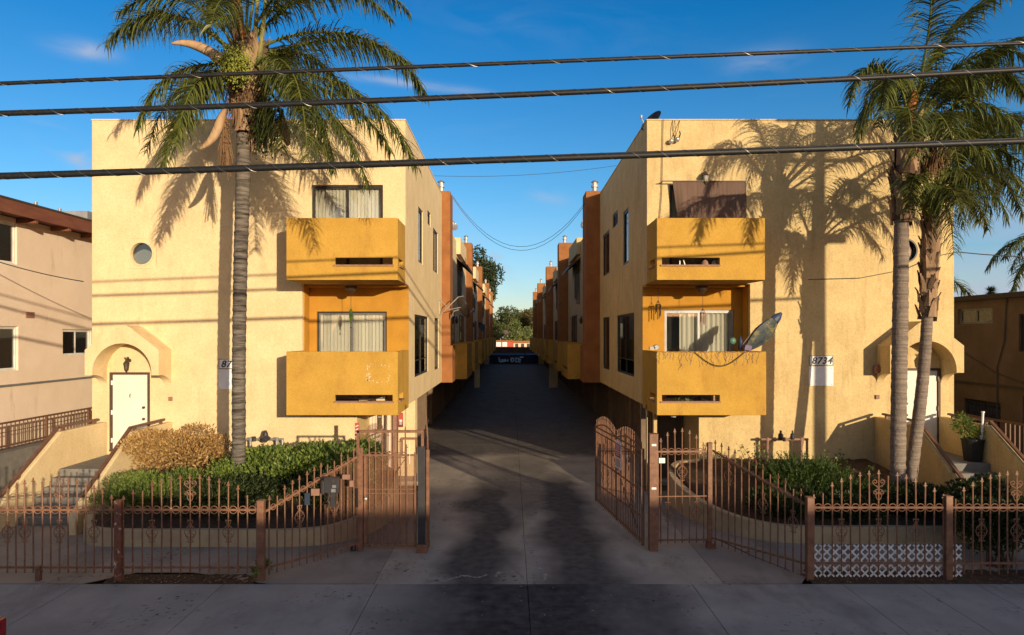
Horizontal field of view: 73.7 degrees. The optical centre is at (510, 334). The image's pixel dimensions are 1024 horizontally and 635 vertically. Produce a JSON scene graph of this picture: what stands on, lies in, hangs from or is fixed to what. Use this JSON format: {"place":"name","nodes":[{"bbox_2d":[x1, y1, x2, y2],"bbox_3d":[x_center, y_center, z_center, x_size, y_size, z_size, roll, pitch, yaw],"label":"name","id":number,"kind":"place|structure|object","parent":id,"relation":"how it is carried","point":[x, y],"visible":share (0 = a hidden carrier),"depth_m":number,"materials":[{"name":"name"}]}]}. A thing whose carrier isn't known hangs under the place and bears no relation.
{"place":"outdoors","nodes":[
{"label":"outdoors","id":0,"kind":"place"},
{"bbox_2d":[0,617,5,634],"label":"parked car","id":1,"kind":"object","parent":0,"point":[2,625],"visible":1,"depth_m":7.97,"materials":[{"name":"red paint"}]},
{"bbox_2d":[0,418,171,534],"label":"entry staircase","id":2,"kind":"structure","parent":0,"point":[80,454],"depth_m":15.96,"materials":[{"name":"paint"}]},
{"bbox_2d":[0,486,811,583],"bbox_3d":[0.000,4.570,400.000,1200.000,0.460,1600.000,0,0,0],"label":"ground","id":3,"kind":"structure","parent":0,"point":[663,488],"depth_m":12.45,"materials":[{"name":"concrete"}]},
{"bbox_2d":[0,441,42,492],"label":"retaining wall","id":4,"kind":"structure","parent":3,"relation":"on","point":[13,461],"depth_m":18.54,"materials":[{"name":"paint"}]},
{"bbox_2d":[0,407,91,447],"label":"metal railing","id":5,"kind":"object","parent":4,"relation":"on","point":[89,415],"visible":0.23,"depth_m":19.69,"materials":[{"name":"metal"}]},
{"bbox_2d":[0,195,91,450],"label":"neighbour house","id":6,"kind":"structure","parent":3,"relation":"on","point":[45,331],"depth_m":21.10,"materials":[{"name":"beige paint"}]},
{"bbox_2d":[0,221,14,263],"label":"window","id":7,"kind":"structure","parent":6,"relation":"in","point":[7,230],"depth_m":19.80,"materials":[{"name":"white paint"}]},
{"bbox_2d":[0,326,15,370],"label":"window","id":8,"kind":"structure","parent":6,"relation":"in","point":[7,333],"depth_m":19.80,"materials":[{"name":"white paint"}]},
{"bbox_2d":[63,329,89,355],"bbox_3d":[-14.585,0.265,22.850,0.050,0.870,1.500,0,0,0],"label":"window","id":9,"kind":"structure","parent":6,"relation":"in","point":[75,341],"depth_m":22.85,"materials":[{"name":"glass"}]},
{"bbox_2d":[85,119,495,490],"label":"apartment building","id":10,"kind":"structure","parent":3,"relation":"on","point":[389,262],"depth_m":18.40,"materials":[{"name":"beige paint"}]},
{"bbox_2d":[111,375,146,447],"bbox_3d":[-10.280,2.087,18.425,0.970,2.005,0.100,0,0,0],"label":"door","id":11,"kind":"structure","parent":10,"relation":"in","point":[129,391],"depth_m":18.43,"materials":[{"name":"white paint"}]},
{"bbox_2d":[129,241,156,265],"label":"round window","id":12,"kind":"structure","parent":10,"relation":"in","point":[143,257],"depth_m":18.54,"materials":[{"name":"glass"}]},
{"bbox_2d":[312,186,382,264],"bbox_3d":[-4.410,-2.845,18.548,1.920,2.370,0.157,0,0,0],"label":"window","id":13,"kind":"structure","parent":10,"relation":"in","point":[327,201],"depth_m":18.59,"materials":[{"name":"metal"}]},
{"bbox_2d":[317,312,386,400],"bbox_3d":[-4.425,0.605,19.148,1.950,2.490,0.156,0,0,0],"label":"window","id":14,"kind":"structure","parent":10,"relation":"in","point":[368,332],"depth_m":19.19,"materials":[{"name":"metal"}]},
{"bbox_2d":[418,208,421,263],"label":"window","id":15,"kind":"structure","parent":10,"relation":"in","point":[419,211],"depth_m":21.76,"materials":[{"name":"glass"}]},
{"bbox_2d":[415,315,426,376],"bbox_3d":[-2.895,0.335,21.850,0.050,1.870,3.300,0,0,0],"label":"window","id":16,"kind":"structure","parent":10,"relation":"in","point":[420,321],"depth_m":21.83,"materials":[{"name":"glass"}]},
{"bbox_2d":[417,391,428,436],"bbox_3d":[-3.833,3.215,29.425,0.075,1.970,5.130,0,0,0],"label":"garage door","id":17,"kind":"structure","parent":10,"relation":"in","point":[423,401],"depth_m":29.56,"materials":[{"name":"paint"}]},
{"bbox_2d":[433,229,436,272],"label":"window","id":18,"kind":"structure","parent":10,"relation":"in","point":[434,233],"depth_m":25.76,"materials":[{"name":"glass"}]},
{"bbox_2d":[435,318,437,368],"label":"window","id":19,"kind":"structure","parent":10,"relation":"in","point":[436,320],"depth_m":26.69,"materials":[{"name":"glass"}]},
{"bbox_2d":[433,383,440,418],"bbox_3d":[-3.833,3.215,35.025,0.075,1.970,5.130,0,0,0],"label":"garage door","id":20,"kind":"structure","parent":10,"relation":"in","point":[437,389],"depth_m":34.91,"materials":[{"name":"paint"}]},
{"bbox_2d":[444,383,449,406],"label":"garage door","id":21,"kind":"structure","parent":10,"relation":"in","point":[446,385],"depth_m":40.50,"materials":[{"name":"paint"}]},
{"bbox_2d":[439,296,463,315],"bbox_3d":[-2.382,-1.154,27.333,1.116,0.834,0.315,0,0,-22],"label":"antenna arm","id":22,"kind":"object","parent":10,"relation":"attached to","point":[448,306],"visible":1,"depth_m":27.26},
{"bbox_2d":[450,297,473,318],"bbox_3d":[-2.049,-1.077,27.689,1.018,0.886,0.665,0,0,11],"label":"satellite dish","id":23,"kind":"object","parent":22,"relation":"attached to","point":[464,308],"visible":1,"depth_m":27.50,"materials":[{"name":"metal"}]},
{"bbox_2d":[459,315,463,341],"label":"window","id":24,"kind":"structure","parent":10,"relation":"in","point":[461,318],"depth_m":39.46,"materials":[{"name":"glass"}]},
{"bbox_2d":[473,244,505,301],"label":"tree","id":25,"kind":"object","parent":3,"relation":"on","point":[490,273],"visible":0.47,"depth_m":111.06,"materials":[{"name":"green plant"}]},
{"bbox_2d":[493,319,506,339],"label":"tree","id":26,"kind":"object","parent":3,"relation":"on","point":[498,334],"visible":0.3,"depth_m":149.33,"materials":[{"name":"green plant"}]},
{"bbox_2d":[496,340,513,346],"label":"shop building","id":27,"kind":"structure","parent":3,"relation":"on","point":[504,343],"depth_m":129.90,"materials":[{"name":"red paint"}]},
{"bbox_2d":[493,305,524,331],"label":"tree","id":28,"kind":"object","parent":3,"relation":"on","point":[505,317],"visible":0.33,"depth_m":195.18,"materials":[{"name":"green plant"}]},
{"bbox_2d":[493,347,533,362],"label":"boundary wall","id":29,"kind":"structure","parent":3,"relation":"on","point":[524,350],"depth_m":99.60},
{"bbox_2d":[503,319,531,340],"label":"tree","id":30,"kind":"object","parent":3,"relation":"on","point":[515,335],"visible":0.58,"depth_m":139.97,"materials":[{"name":"green plant"}]},
{"bbox_2d":[513,341,529,346],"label":"pale shed","id":31,"kind":"structure","parent":3,"relation":"on","point":[521,343],"depth_m":133.90,"materials":[{"name":"beige paint"}]},
{"bbox_2d":[510,307,532,331],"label":"tree","id":32,"kind":"object","parent":3,"relation":"on","point":[526,314],"visible":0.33,"depth_m":197.16,"materials":[{"name":"green plant"}]},
{"bbox_2d":[530,119,963,490],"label":"apartment building","id":33,"kind":"structure","parent":3,"relation":"on","point":[615,274],"depth_m":18.40,"materials":[{"name":"beige paint"}]},
{"bbox_2d":[572,315,576,341],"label":"window","id":34,"kind":"structure","parent":33,"relation":"in","point":[574,318],"depth_m":39.33,"materials":[{"name":"glass"}]},
{"bbox_2d":[576,269,579,303],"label":"window","id":35,"kind":"structure","parent":33,"relation":"in","point":[578,271],"depth_m":37.16,"materials":[{"name":"glass"}]},
{"bbox_2d":[577,379,582,398],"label":"garage door","id":36,"kind":"structure","parent":33,"relation":"in","point":[579,383],"depth_m":45.49,"materials":[{"name":"paint"}]},
{"bbox_2d":[585,383,592,407],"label":"garage door","id":37,"kind":"structure","parent":33,"relation":"in","point":[588,386],"depth_m":40.20,"materials":[{"name":"paint"}]},
{"bbox_2d":[597,383,607,420],"bbox_3d":[4.663,3.215,34.425,0.075,1.970,5.130,0,0,0],"label":"garage door","id":38,"kind":"structure","parent":33,"relation":"in","point":[602,389],"depth_m":34.58,"materials":[{"name":"paint"}]},
{"bbox_2d":[604,231,608,275],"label":"window","id":39,"kind":"structure","parent":33,"relation":"in","point":[606,237],"depth_m":26.64,"materials":[{"name":"glass"}]},
{"bbox_2d":[604,317,608,369],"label":"window","id":40,"kind":"structure","parent":33,"relation":"in","point":[606,320],"depth_m":26.64,"materials":[{"name":"glass"}]},
{"bbox_2d":[612,388,628,438],"bbox_3d":[4.663,3.215,28.825,0.075,1.970,5.130,0,0,0],"label":"garage door","id":41,"kind":"structure","parent":33,"relation":"in","point":[620,402],"depth_m":28.92,"materials":[{"name":"paint"}]},
{"bbox_2d":[624,209,627,264],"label":"window","id":42,"kind":"structure","parent":33,"relation":"in","point":[626,212],"depth_m":22.04,"materials":[{"name":"glass"}]},
{"bbox_2d":[618,313,633,376],"bbox_3d":[3.725,0.310,21.950,0.050,1.920,3.300,0,0,0],"label":"window","id":43,"kind":"structure","parent":33,"relation":"in","point":[625,322],"depth_m":21.91,"materials":[{"name":"glass"}]},
{"bbox_2d":[634,400,652,447],"bbox_3d":[4.663,3.215,23.225,0.075,1.970,5.130,0,0,0],"label":"garage door","id":44,"kind":"structure","parent":33,"relation":"in","point":[636,404],"depth_m":24.84,"materials":[{"name":"paint"}]},
{"bbox_2d":[669,186,717,264],"bbox_3d":[5.240,-2.845,18.548,1.920,2.370,0.157,0,0,0],"label":"window","id":45,"kind":"structure","parent":33,"relation":"in","point":[672,205],"depth_m":18.59,"materials":[{"name":"metal"}]},
{"bbox_2d":[665,310,733,400],"bbox_3d":[5.255,0.585,19.164,1.950,2.530,0.189,0,0,0],"label":"window","id":46,"kind":"structure","parent":33,"relation":"in","point":[717,331],"depth_m":19.20,"materials":[{"name":"glass"}]},
{"bbox_2d":[661,181,746,217],"bbox_3d":[5.160,-3.441,18.204,2.280,1.322,0.371,0,0,0],"label":"shade cloth","id":47,"kind":"object","parent":33,"relation":"hanging from","point":[711,199],"visible":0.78,"depth_m":18.20,"materials":[{"name":"fabric"}]},
{"bbox_2d":[656,351,764,369],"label":"icicle lights","id":48,"kind":"object","parent":33,"relation":"hanging from","point":[711,355],"visible":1,"depth_m":17.13,"materials":[{"name":"plastic"}]},
{"bbox_2d":[743,312,781,351],"bbox_3d":[6.314,0.027,17.300,1.144,1.192,0.262,0,0,0],"label":"satellite dish","id":49,"kind":"object","parent":33,"relation":"on","point":[761,333],"visible":0.98,"depth_m":17.23,"materials":[{"name":"metal"}]},
{"bbox_2d":[893,239,917,261],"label":"round window","id":50,"kind":"structure","parent":33,"relation":"in","point":[912,255],"depth_m":18.43,"materials":[{"name":"black glass"}]},
{"bbox_2d":[906,371,938,440],"bbox_3d":[11.050,1.978,18.425,0.970,2.005,0.100,0,0,0],"label":"door","id":51,"kind":"structure","parent":33,"relation":"in","point":[930,423],"depth_m":18.43,"materials":[{"name":"white paint"}]},
{"bbox_2d":[954,277,976,295],"bbox_3d":[15.034,0.921,25.508,4.325,6.818,4.411,0,0,0],"label":"queen palm","id":52,"kind":"object","parent":3,"relation":"on","point":[964,291],"visible":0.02,"depth_m":24.93,"materials":[{"name":"green plant"}]},
{"bbox_2d":[954,291,1023,454],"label":"neighbour building","id":53,"kind":"structure","parent":3,"relation":"on","point":[989,334],"depth_m":21.25,"materials":[{"name":"brown paint"}]},
{"bbox_2d":[960,307,992,323],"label":"window","id":54,"kind":"structure","parent":53,"relation":"in","point":[973,315],"depth_m":22.12,"materials":[{"name":"brown glass"}]},
{"bbox_2d":[966,398,1000,427],"bbox_3d":[15.085,2.500,21.750,0.050,0.800,1.700,0,0,0],"label":"window","id":55,"kind":"structure","parent":53,"relation":"in","point":[973,407],"depth_m":21.80,"materials":[{"name":"glass"}]},
{"bbox_2d":[1021,314,1023,351],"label":"window","id":56,"kind":"structure","parent":53,"relation":"in","point":[1022,315],"depth_m":20.10,"materials":[{"name":"glass"}]},
{"bbox_2d":[984,233,1023,291],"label":"queen palm","id":57,"kind":"object","parent":3,"relation":"on","point":[1011,248],"visible":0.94,"depth_m":24.49,"materials":[{"name":"green plant"}]},
{"bbox_2d":[0,584,1023,634],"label":"sidewalk","id":58,"kind":"structure","parent":0,"point":[372,609],"depth_m":10.43,"materials":[{"name":"grey concrete"}]},
{"bbox_2d":[44,569,1023,626],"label":"leaf litter","id":59,"kind":"object","parent":58,"relation":"on","point":[482,601],"visible":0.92,"depth_m":11.57,"materials":[{"name":"beige plant"}]},
{"bbox_2d":[0,491,1023,583],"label":"walkway","id":60,"kind":"structure","parent":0,"point":[724,563],"depth_m":12.80,"materials":[{"name":"grey concrete"}]},
{"bbox_2d":[0,475,113,580],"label":"iron fence","id":61,"kind":"object","parent":60,"relation":"on","point":[38,571],"visible":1,"depth_m":11.65,"materials":[{"name":"metal"}]},
{"bbox_2d":[83,458,404,546],"bbox_3d":[-5.805,3.759,15.931,6.296,0.923,4.898,0,0,0],"label":"garden planter","id":62,"kind":"object","parent":60,"relation":"on","point":[204,534],"visible":0.46,"depth_m":13.88,"materials":[{"name":"paint"}]},
{"bbox_2d":[88,465,207,513],"bbox_3d":[-7.703,3.393,14.709,2.231,1.125,1.808,0,0,0],"label":"juniper shrub","id":63,"kind":"object","parent":62,"relation":"on","point":[137,482],"visible":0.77,"depth_m":14.44,"materials":[{"name":"green plant"}]},
{"bbox_2d":[116,421,231,477],"bbox_3d":[-8.000,2.941,16.290,2.514,1.665,1.974,0,0,0],"label":"dry shrub","id":64,"kind":"object","parent":62,"relation":"on","point":[159,448],"visible":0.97,"depth_m":16.16,"materials":[{"name":"beige plant"}]},
{"bbox_2d":[148,471,288,524],"bbox_3d":[-6.081,3.448,14.583,2.896,1.059,1.838,0,0,0],"label":"dark shrub","id":65,"kind":"object","parent":62,"relation":"on","point":[255,488],"visible":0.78,"depth_m":14.18,"materials":[{"name":"green plant"}]},
{"bbox_2d":[96,0,429,478],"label":"queen palm","id":66,"kind":"object","parent":62,"relation":"in","point":[245,50],"visible":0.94,"depth_m":14.92,"materials":[{"name":"green plant"}]},
{"bbox_2d":[245,430,283,446],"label":"gas pipes","id":67,"kind":"object","parent":62,"relation":"on","point":[265,438],"visible":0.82,"depth_m":18.07,"materials":[{"name":"grey metal"}]},
{"bbox_2d":[205,441,333,486],"bbox_3d":[-5.510,3.173,15.925,3.026,1.307,2.412,0,0,0],"label":"green shrub","id":68,"kind":"object","parent":62,"relation":"on","point":[281,462],"visible":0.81,"depth_m":15.35,"materials":[{"name":"green plant"}]},
{"bbox_2d":[282,465,384,511],"bbox_3d":[-3.896,3.380,14.789,2.306,1.147,1.466,0,0,0],"label":"dark shrub","id":69,"kind":"object","parent":62,"relation":"on","point":[311,478],"visible":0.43,"depth_m":14.65,"materials":[{"name":"green plant"}]},
{"bbox_2d":[298,435,389,484],"bbox_3d":[-3.956,3.088,16.056,2.264,1.473,2.561,0,0,0],"label":"green shrub","id":70,"kind":"object","parent":62,"relation":"on","point":[328,453],"visible":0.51,"depth_m":15.51,"materials":[{"name":"green plant"}]},
{"bbox_2d":[265,446,356,574],"bbox_3d":[-3.591,3.157,12.460,0.032,2.003,1.961,0,0,39],"label":"iron fence","id":71,"kind":"object","parent":60,"relation":"on","point":[307,556],"visible":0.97,"depth_m":12.38,"materials":[{"name":"metal"}]},
{"bbox_2d":[321,477,339,509],"bbox_3d":[-3.260,2.876,12.345,0.316,0.590,0.130,0,0,0],"label":"intercom box","id":72,"kind":"object","parent":71,"relation":"attached to","point":[330,485],"visible":1,"depth_m":12.29,"materials":[{"name":"metal"}]},
{"bbox_2d":[712,440,804,574],"bbox_3d":[4.524,3.117,12.605,0.032,2.121,1.982,0,0,-34],"label":"iron fence","id":73,"kind":"object","parent":60,"relation":"on","point":[777,555],"visible":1,"depth_m":12.51,"materials":[{"name":"metal"}]},
{"bbox_2d":[666,458,971,543],"bbox_3d":[6.827,3.768,16.033,5.779,0.904,4.695,0,0,0],"label":"garden planter","id":74,"kind":"object","parent":60,"relation":"on","point":[858,465],"visible":0.41,"depth_m":14.43,"materials":[{"name":"paint"}]},
{"bbox_2d":[732,442,773,477],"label":"rose bush","id":75,"kind":"object","parent":74,"relation":"on","point":[755,455],"visible":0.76,"depth_m":16.69,"materials":[{"name":"green plant"}]},
{"bbox_2d":[761,430,808,461],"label":"gas pipes","id":76,"kind":"object","parent":74,"relation":"on","point":[785,439],"visible":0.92,"depth_m":18.07,"materials":[{"name":"metal"}]},
{"bbox_2d":[742,482,828,519],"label":"dark shrub","id":77,"kind":"object","parent":74,"relation":"on","point":[806,490],"visible":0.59,"depth_m":14.14,"materials":[{"name":"green plant"}]},
{"bbox_2d":[750,450,854,493],"bbox_3d":[6.686,3.190,15.631,2.252,1.174,2.113,0,0,0],"label":"needle shrub","id":78,"kind":"object","parent":74,"relation":"on","point":[793,470],"visible":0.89,"depth_m":15.23,"materials":[{"name":"green plant"}]},
{"bbox_2d":[823,449,851,474],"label":"rose bush","id":79,"kind":"object","parent":74,"relation":"on","point":[842,462],"visible":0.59,"depth_m":16.47,"materials":[{"name":"green plant"}]},
{"bbox_2d":[789,486,891,524],"bbox_3d":[6.868,3.577,14.326,2.130,0.802,1.240,0,0,0],"label":"dark shrub","id":80,"kind":"object","parent":74,"relation":"on","point":[845,498],"visible":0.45,"depth_m":14.05,"materials":[{"name":"green plant"}]},
{"bbox_2d":[811,469,892,496],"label":"needle shrub","id":81,"kind":"object","parent":74,"relation":"on","point":[855,485],"visible":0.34,"depth_m":14.97,"materials":[{"name":"green plant"}]},
{"bbox_2d":[865,478,960,517],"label":"dark shrub","id":82,"kind":"object","parent":74,"relation":"on","point":[919,493],"visible":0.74,"depth_m":14.20,"materials":[{"name":"green plant"}]},
{"bbox_2d":[840,0,1023,483],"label":"queen palm","id":83,"kind":"object","parent":74,"relation":"on","point":[911,122],"visible":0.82,"depth_m":14.83,"materials":[{"name":"green plant"}]},
{"bbox_2d":[884,36,1023,484],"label":"queen palm","id":84,"kind":"object","parent":74,"relation":"in","point":[935,196],"visible":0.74,"depth_m":15.40,"materials":[{"name":"green plant"}]},
{"bbox_2d":[874,413,1023,497],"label":"entry staircase","id":85,"kind":"structure","parent":60,"relation":"on","point":[942,462],"depth_m":16.27,"materials":[{"name":"paint"}]},
{"bbox_2d":[948,411,989,461],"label":"potted plant","id":86,"kind":"object","parent":85,"relation":"on","point":[972,448],"visible":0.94,"depth_m":16.65,"materials":[{"name":"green plant"}]},
{"bbox_2d":[954,412,1023,449],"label":"metal railing","id":87,"kind":"object","parent":85,"relation":"on","point":[1001,421],"visible":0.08,"depth_m":19.16,"materials":[{"name":"metal"}]},
{"bbox_2d":[939,472,1023,549],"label":"dark shrub","id":88,"kind":"object","parent":60,"relation":"on","point":[966,484],"visible":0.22,"depth_m":13.40,"materials":[{"name":"green plant"}]},
{"bbox_2d":[0,0,1023,331],"label":"sky","id":89,"kind":"structure","parent":0,"point":[40,39],"materials":[{"name":"blue"}]},
{"bbox_2d":[397,363,666,485],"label":"alley paving","id":90,"kind":"structure","parent":0,"point":[515,422],"depth_m":28.98,"materials":[{"name":"grey asphalt"}]},
{"bbox_2d":[495,353,508,363],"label":"dumpster","id":91,"kind":"object","parent":90,"relation":"on","point":[501,357],"visible":0.96,"depth_m":96.64,"materials":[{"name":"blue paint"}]},
{"bbox_2d":[509,353,523,363],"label":"dumpster","id":92,"kind":"object","parent":90,"relation":"on","point":[516,357],"visible":0.99,"depth_m":96.63,"materials":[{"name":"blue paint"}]},
{"bbox_2d":[525,353,537,363],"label":"dumpster","id":93,"kind":"object","parent":90,"relation":"on","point":[531,357],"visible":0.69,"depth_m":96.68,"materials":[{"name":"blue paint"}]},
{"bbox_2d":[375,482,723,585],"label":"driveway","id":94,"kind":"structure","parent":0,"point":[574,532],"depth_m":13.72,"materials":[{"name":"grey concrete"}]},
{"bbox_2d":[416,446,427,552],"bbox_3d":[-1.710,3.184,13.210,0.200,2.032,0.220,0,0,0],"label":"steel gate post","id":95,"kind":"object","parent":94,"relation":"on","point":[422,545],"visible":1,"depth_m":13.13,"materials":[{"name":"metal"}]},
{"bbox_2d":[350,430,423,551],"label":"walk gate","id":96,"kind":"structure","parent":95,"relation":"attached to","point":[361,496],"depth_m":13.23,"materials":[{"name":"metal"}]},
{"bbox_2d":[425,417,429,546],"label":"driveway gate","id":97,"kind":"structure","parent":95,"relation":"attached to","point":[427,488],"depth_m":13.33,"materials":[{"name":"metal"}]},
{"bbox_2d":[423,535,546,582],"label":"pavement cracks","id":98,"kind":"object","parent":94,"relation":"on","point":[544,575],"visible":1,"depth_m":11.99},
{"bbox_2d":[648,433,658,550],"bbox_3d":[2.773,3.064,13.300,0.177,2.272,0.177,0,0,0],"label":"steel gate post","id":99,"kind":"object","parent":94,"relation":"on","point":[652,491],"visible":1,"depth_m":13.22,"materials":[{"name":"metal"}]},
{"bbox_2d":[595,416,644,545],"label":"driveway gate","id":100,"kind":"structure","parent":99,"relation":"attached to","point":[616,455],"depth_m":14.82,"materials":[{"name":"metal"}]},
{"bbox_2d":[658,428,715,548],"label":"walk gate","id":101,"kind":"structure","parent":99,"relation":"attached to","point":[709,542],"depth_m":13.41,"materials":[{"name":"metal"}]},
{"bbox_2d":[103,569,1023,584],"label":"soil strip","id":102,"kind":"object","parent":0,"point":[978,577],"visible":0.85,"depth_m":11.72,"materials":[{"name":"soil"}]},
{"bbox_2d":[113,474,265,582],"bbox_3d":[-5.475,3.304,11.660,2.553,1.851,0.127,0,0,0],"label":"iron fence","id":103,"kind":"object","parent":102,"relation":"on","point":[120,510],"visible":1,"depth_m":11.65,"materials":[{"name":"metal"}]},
{"bbox_2d":[805,469,953,581],"bbox_3d":[6.327,3.274,11.740,2.504,1.911,0.127,0,0,0],"label":"iron fence","id":104,"kind":"object","parent":102,"relation":"on","point":[945,507],"visible":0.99,"depth_m":11.73,"materials":[{"name":"metal"}]},
{"bbox_2d":[814,544,961,576],"bbox_3d":[6.497,3.905,11.790,2.598,0.571,0.017,0,0,0],"label":"white lattice","id":105,"kind":"object","parent":104,"relation":"attached to","point":[880,557],"visible":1,"depth_m":11.78,"materials":[{"name":"plastic"}]},
{"bbox_2d":[953,492,1023,568],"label":"climbing shrub","id":106,"kind":"object","parent":102,"relation":"on","point":[994,527],"visible":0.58,"depth_m":12.26,"materials":[{"name":"green plant"}]},
{"bbox_2d":[953,470,1023,573],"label":"iron fence","id":107,"kind":"object","parent":102,"relation":"on","point":[989,507],"visible":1,"depth_m":11.73,"materials":[{"name":"metal"}]},
{"bbox_3d":[-22.100,-0.750,8.500,0.340,10.100,0.340,0,0,0],"label":"utility pole","id":108,"kind":"object","parent":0,"visible":0},
{"bbox_2d":[0,137,1023,179],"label":"overhead cable","id":109,"kind":"object","parent":108,"relation":"attached to","point":[512,159],"visible":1,"depth_m":8.37,"materials":[{"name":"rubber"}]},
{"bbox_2d":[0,41,1023,85],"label":"overhead cable","id":110,"kind":"object","parent":108,"relation":"attached to","point":[523,62],"visible":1,"depth_m":8.38,"materials":[{"name":"rubber"}]},
{"bbox_3d":[13.805,-2.000,8.482,2.610,12.600,0.476,0,0,0],"label":"utility pole","id":111,"kind":"object","parent":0,"visible":0},
{"bbox_2d":[0,66,1023,115],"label":"overhead cable","id":112,"kind":"object","parent":111,"relation":"attached to","point":[628,89],"visible":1,"depth_m":8.38,"materials":[{"name":"rubber"}]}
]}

